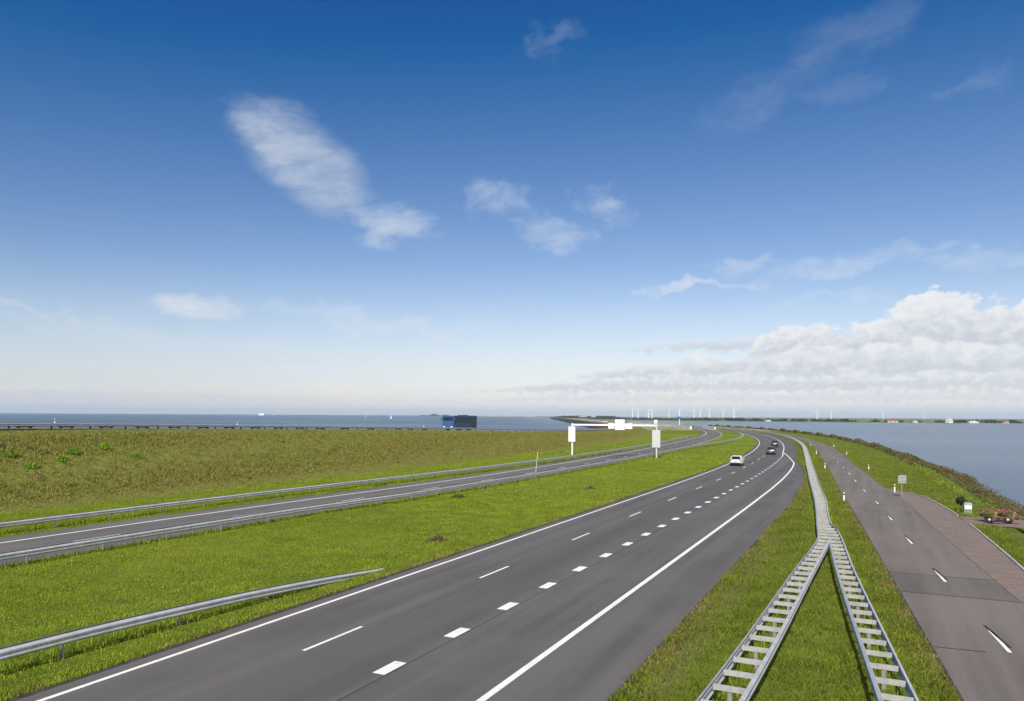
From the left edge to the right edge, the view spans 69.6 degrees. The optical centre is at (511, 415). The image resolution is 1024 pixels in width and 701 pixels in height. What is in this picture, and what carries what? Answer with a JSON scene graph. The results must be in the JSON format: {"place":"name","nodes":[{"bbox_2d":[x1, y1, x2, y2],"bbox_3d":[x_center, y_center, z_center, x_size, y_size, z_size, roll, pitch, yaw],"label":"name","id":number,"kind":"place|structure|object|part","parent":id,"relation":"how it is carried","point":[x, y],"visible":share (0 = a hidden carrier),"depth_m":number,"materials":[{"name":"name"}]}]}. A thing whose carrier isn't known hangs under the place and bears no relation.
{"place":"outdoors","nodes":[
{"label":"outdoors","id":0,"kind":"place"},
{"bbox_2d":[0,417,614,430],"bbox_3d":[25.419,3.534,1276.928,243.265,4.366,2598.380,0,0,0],"label":"dike road","id":1,"kind":"structure","parent":0,"point":[186,428],"depth_m":84.48,"materials":[{"name":"grey asphalt"}]},
{"bbox_2d":[440,415,476,429],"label":"coach","id":2,"kind":"object","parent":1,"relation":"on","point":[462,421],"visible":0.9,"depth_m":150.99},
{"bbox_2d":[457,417,475,421],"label":"side window","id":3,"kind":"structure","parent":2,"relation":"in","point":[459,419],"depth_m":153.53,"materials":[{"name":"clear glass"}]},
{"bbox_2d":[420,414,449,415],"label":"dune hills","id":4,"kind":"structure","parent":0,"point":[434,415],"depth_m":6477.83,"materials":[{"name":"grey"}]},
{"bbox_2d":[481,415,535,416],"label":"dune ridge","id":5,"kind":"structure","parent":0,"point":[509,416],"depth_m":6262.17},
{"bbox_2d":[0,417,1023,700],"bbox_3d":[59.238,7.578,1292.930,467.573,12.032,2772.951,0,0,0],"label":"ground","id":6,"kind":"structure","parent":0,"point":[382,469],"depth_m":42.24,"materials":[{"name":"green plant"}]},
{"bbox_2d":[2,447,20,456],"bbox_3d":[-44.290,3.186,64.956,1.341,0.923,1.319,0,0,0],"label":"weed clump","id":7,"kind":"object","parent":6,"relation":"on","point":[8,453],"visible":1,"depth_m":64.75,"materials":[{"name":"green plant"}]},
{"bbox_2d":[23,458,41,467],"bbox_3d":[-42.109,4.168,64.456,1.326,0.953,1.347,0,0,0],"label":"weed clump","id":8,"kind":"object","parent":6,"relation":"on","point":[31,465],"visible":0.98,"depth_m":64.35,"materials":[{"name":"green plant"}]},
{"bbox_2d":[55,454,70,461],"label":"weed clump","id":9,"kind":"object","parent":6,"relation":"on","point":[62,458],"visible":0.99,"depth_m":67.56,"materials":[{"name":"green plant"}]},
{"bbox_2d":[67,445,83,453],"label":"weed clump","id":10,"kind":"object","parent":6,"relation":"on","point":[74,450],"visible":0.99,"depth_m":69.90,"materials":[{"name":"green plant"}]},
{"bbox_2d":[97,442,113,448],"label":"weed clump","id":11,"kind":"object","parent":6,"relation":"on","point":[104,446],"visible":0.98,"depth_m":73.30,"materials":[{"name":"green plant"}]},
{"bbox_2d":[130,452,142,458],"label":"weed clump","id":12,"kind":"object","parent":6,"relation":"on","point":[136,456],"visible":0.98,"depth_m":74.00,"materials":[{"name":"green plant"}]},
{"bbox_2d":[0,568,383,660],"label":"crash barrier","id":13,"kind":"object","parent":6,"relation":"on","point":[38,644],"visible":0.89,"depth_m":25.10,"materials":[{"name":"metal"}]},
{"bbox_2d":[0,423,633,431],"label":"guard rail","id":14,"kind":"object","parent":6,"relation":"on","point":[143,425],"visible":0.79,"depth_m":93.65,"materials":[{"name":"grey metal"}]},
{"bbox_2d":[37,423,605,430],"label":"guard rail","id":15,"kind":"object","parent":6,"relation":"on","point":[404,429],"visible":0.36,"depth_m":186.60,"materials":[{"name":"metal"}]},
{"bbox_2d":[0,428,646,510],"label":"dike weeds","id":16,"kind":"object","parent":6,"relation":"on","point":[555,442],"visible":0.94,"depth_m":83.67,"materials":[{"name":"green plant"}]},
{"bbox_2d":[0,436,687,527],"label":"crash barrier","id":17,"kind":"object","parent":6,"relation":"on","point":[97,513],"visible":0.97,"depth_m":62.41,"materials":[{"name":"metal"}]},
{"bbox_2d":[0,418,722,565],"bbox_3d":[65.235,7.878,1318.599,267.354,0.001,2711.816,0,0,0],"label":"opposite carriageway","id":18,"kind":"structure","parent":6,"relation":"on","point":[28,543],"depth_m":58.17,"materials":[{"name":"grey asphalt"}]},
{"bbox_2d":[1,430,721,542],"bbox_3d":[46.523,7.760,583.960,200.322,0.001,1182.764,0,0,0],"label":"opposite markings","id":19,"kind":"object","parent":18,"relation":"on","point":[301,500],"visible":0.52,"depth_m":60.72,"materials":[{"name":"paint"}]},
{"bbox_2d":[0,431,743,564],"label":"crash barrier","id":20,"kind":"object","parent":6,"relation":"on","point":[69,545],"visible":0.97,"depth_m":49.67,"materials":[{"name":"metal"}]},
{"bbox_2d":[15,418,803,700],"bbox_3d":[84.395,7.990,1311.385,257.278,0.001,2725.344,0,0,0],"label":"motorway","id":21,"kind":"structure","parent":6,"relation":"on","point":[411,621],"depth_m":27.06,"materials":[{"name":"grey asphalt"}]},
{"bbox_2d":[37,431,794,700],"bbox_3d":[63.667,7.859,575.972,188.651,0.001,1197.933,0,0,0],"label":"motorway markings","id":22,"kind":"object","parent":21,"relation":"on","point":[388,668],"visible":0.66,"depth_m":27.15,"materials":[{"name":"paint"}]},
{"bbox_2d":[6,446,963,700],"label":"road edge","id":23,"kind":"object","parent":21,"relation":"on","point":[235,626],"visible":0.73,"depth_m":26.61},
{"bbox_2d":[730,455,744,465],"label":"passenger car","id":24,"kind":"object","parent":21,"relation":"on","point":[737,459],"visible":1,"depth_m":112.57,"materials":[{"name":"white metal"}]},
{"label":"window glass","id":25,"kind":"part","parent":24,"relation":"part of","materials":[{"name":"black glass"}]},
{"bbox_2d":[766,447,776,454],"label":"passenger car","id":26,"kind":"object","parent":21,"relation":"on","point":[770,450],"visible":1,"depth_m":146.20,"materials":[{"name":"black metal"}]},
{"bbox_2d":[770,440,778,446],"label":"passenger car","id":27,"kind":"object","parent":21,"relation":"on","point":[774,442],"visible":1,"depth_m":184.53,"materials":[{"name":"black metal"}]},
{"bbox_2d":[425,534,447,542],"bbox_3d":[-4.497,7.341,43.957,1.412,0.507,1.389,0,0,0],"label":"grass tuft","id":28,"kind":"object","parent":6,"relation":"on","point":[437,538],"visible":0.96,"depth_m":43.73,"materials":[{"name":"brown plant"}]},
{"bbox_2d":[451,494,465,498],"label":"grass tuft","id":29,"kind":"object","parent":6,"relation":"on","point":[458,496],"visible":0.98,"depth_m":66.56,"materials":[{"name":"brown plant"}]},
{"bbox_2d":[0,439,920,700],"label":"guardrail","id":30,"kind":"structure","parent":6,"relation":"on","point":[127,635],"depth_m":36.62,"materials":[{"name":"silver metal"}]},
{"bbox_2d":[194,453,728,518],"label":"grass","id":31,"kind":"structure","parent":6,"relation":"on","point":[600,476],"depth_m":79.40,"materials":[{"name":"green plant"}]},
{"bbox_2d":[0,455,958,700],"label":"dry stalks","id":32,"kind":"object","parent":6,"relation":"on","point":[694,615],"visible":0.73,"depth_m":29.47,"materials":[{"name":"plant"}]},
{"bbox_2d":[0,467,1020,700],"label":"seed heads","id":33,"kind":"object","parent":6,"relation":"on","point":[433,554],"visible":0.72,"depth_m":39.14,"materials":[{"name":"plant"}]},
{"bbox_2d":[568,419,659,457],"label":"sign gantry","id":34,"kind":"object","parent":6,"relation":"on","point":[620,424],"visible":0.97,"depth_m":133.75,"materials":[{"name":"white metal"}]},
{"bbox_2d":[505,433,756,463],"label":"grass","id":35,"kind":"structure","parent":6,"relation":"on","point":[580,449],"depth_m":162.57,"materials":[{"name":"green plant"}]},
{"bbox_2d":[695,430,918,700],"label":"crash barrier","id":36,"kind":"object","parent":6,"relation":"on","point":[822,516],"visible":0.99,"depth_m":24.75,"materials":[{"name":"metal"}]},
{"bbox_2d":[607,510,1023,700],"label":"grass","id":37,"kind":"structure","parent":6,"relation":"on","point":[756,585],"depth_m":25.54,"materials":[{"name":"green plant"}]},
{"bbox_2d":[775,435,926,469],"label":"grass","id":38,"kind":"structure","parent":6,"relation":"on","point":[855,448],"depth_m":148.88,"materials":[{"name":"green plant"}]},
{"bbox_2d":[708,424,1023,519],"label":"shore scrub","id":39,"kind":"object","parent":6,"relation":"on","point":[962,480],"visible":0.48,"depth_m":111.66,"materials":[{"name":"green plant"}]},
{"bbox_2d":[763,462,1023,549],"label":"grass","id":40,"kind":"structure","parent":6,"relation":"on","point":[881,475],"depth_m":68.02,"materials":[{"name":"green plant"}]},
{"bbox_2d":[898,474,905,496],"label":"road sign","id":41,"kind":"object","parent":6,"relation":"on","point":[901,478],"visible":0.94,"depth_m":69.62,"materials":[{"name":"metal"}]},
{"bbox_2d":[886,488,1023,603],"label":"brick layby","id":42,"kind":"structure","parent":6,"relation":"on","point":[987,556],"depth_m":44.10,"materials":[{"name":"brick"}]},
{"bbox_2d":[955,496,965,511],"bbox_3d":[36.017,7.097,59.094,0.774,1.329,0.831,0,0,0],"label":"bush","id":43,"kind":"object","parent":6,"relation":"on","point":[960,500],"visible":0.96,"depth_m":58.96,"materials":[{"name":"green plant"}]},
{"bbox_2d":[903,457,1023,528],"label":"shore weeds","id":44,"kind":"object","parent":6,"relation":"on","point":[933,474],"visible":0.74,"depth_m":79.72,"materials":[{"name":"green plant"}]},
{"bbox_2d":[907,492,1023,570],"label":"layby kerb","id":45,"kind":"structure","parent":6,"relation":"on","point":[1002,550],"depth_m":45.98,"materials":[{"name":"concrete"}]},
{"bbox_2d":[963,502,972,513],"bbox_3d":[35.869,7.298,58.044,0.620,0.860,0.560,0,0,20],"label":"litter bin","id":46,"kind":"object","parent":6,"relation":"on","point":[967,507],"visible":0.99,"depth_m":57.83,"materials":[{"name":"white paint"}]},
{"bbox_2d":[0,413,1023,512],"bbox_3d":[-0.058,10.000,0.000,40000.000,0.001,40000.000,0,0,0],"label":"water","id":47,"kind":"structure","parent":0,"point":[991,456],"depth_m":652.99,"materials":[{"name":"blue liquid"}]},
{"bbox_2d":[0,0,1023,418],"label":"sky","id":48,"kind":"structure","parent":0,"point":[754,208],"materials":[{"name":"blue"}]},
{"bbox_2d":[628,422,691,428],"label":"concrete parapet","id":49,"kind":"structure","parent":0,"point":[677,426],"depth_m":527.35,"materials":[{"name":"grey concrete"}]},
{"bbox_2d":[703,426,715,428],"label":"concrete parapet","id":50,"kind":"structure","parent":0,"point":[708,427],"depth_m":451.75,"materials":[{"name":"grey concrete"}]},
{"bbox_2d":[536,416,1023,423],"bbox_3d":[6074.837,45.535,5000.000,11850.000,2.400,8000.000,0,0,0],"label":"shore","id":51,"kind":"structure","parent":0,"point":[863,420],"depth_m":2901.86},
{"bbox_2d":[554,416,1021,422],"bbox_3d":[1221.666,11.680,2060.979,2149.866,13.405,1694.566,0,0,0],"label":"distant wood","id":52,"kind":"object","parent":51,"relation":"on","point":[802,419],"visible":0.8,"depth_m":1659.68,"materials":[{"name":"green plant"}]},
{"bbox_2d":[888,418,897,422],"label":"farmhouse","id":53,"kind":"object","parent":51,"relation":"on","point":[892,420],"visible":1,"depth_m":1396.04,"materials":[{"name":"red tile"}]},
{"bbox_2d":[945,418,952,422],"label":"farmhouse","id":54,"kind":"object","parent":51,"relation":"on","point":[948,420],"visible":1,"depth_m":1366.09,"materials":[{"name":"white paint"}]},
{"bbox_2d":[581,418,1023,700],"bbox_3d":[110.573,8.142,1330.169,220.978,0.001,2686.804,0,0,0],"label":"service road","id":55,"kind":"structure","parent":0,"point":[993,670],"depth_m":29.93,"materials":[{"name":"grey asphalt"}]},
{"bbox_2d":[843,467,1013,652],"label":"service markings","id":56,"kind":"object","parent":55,"relation":"on","point":[992,633],"visible":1,"depth_m":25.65,"materials":[{"name":"paint"}]},
{"bbox_2d":[889,571,1020,602],"bbox_3d":[19.546,7.609,32.953,4.363,0.001,4.765,0,0,21],"label":"road patch","id":57,"kind":"object","parent":55,"relation":"on","point":[957,587],"visible":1,"depth_m":32.75,"materials":[{"name":"grey asphalt"}]},
{"bbox_2d":[958,516,1023,527],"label":"brick path","id":58,"kind":"structure","parent":0,"point":[980,521],"depth_m":53.08,"materials":[{"name":"grey brick"}]},
{"bbox_2d":[975,510,1022,523],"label":"picnic table","id":59,"kind":"object","parent":58,"relation":"on","point":[1003,517],"visible":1,"depth_m":52.70,"materials":[{"name":"red wood"}]}
]}

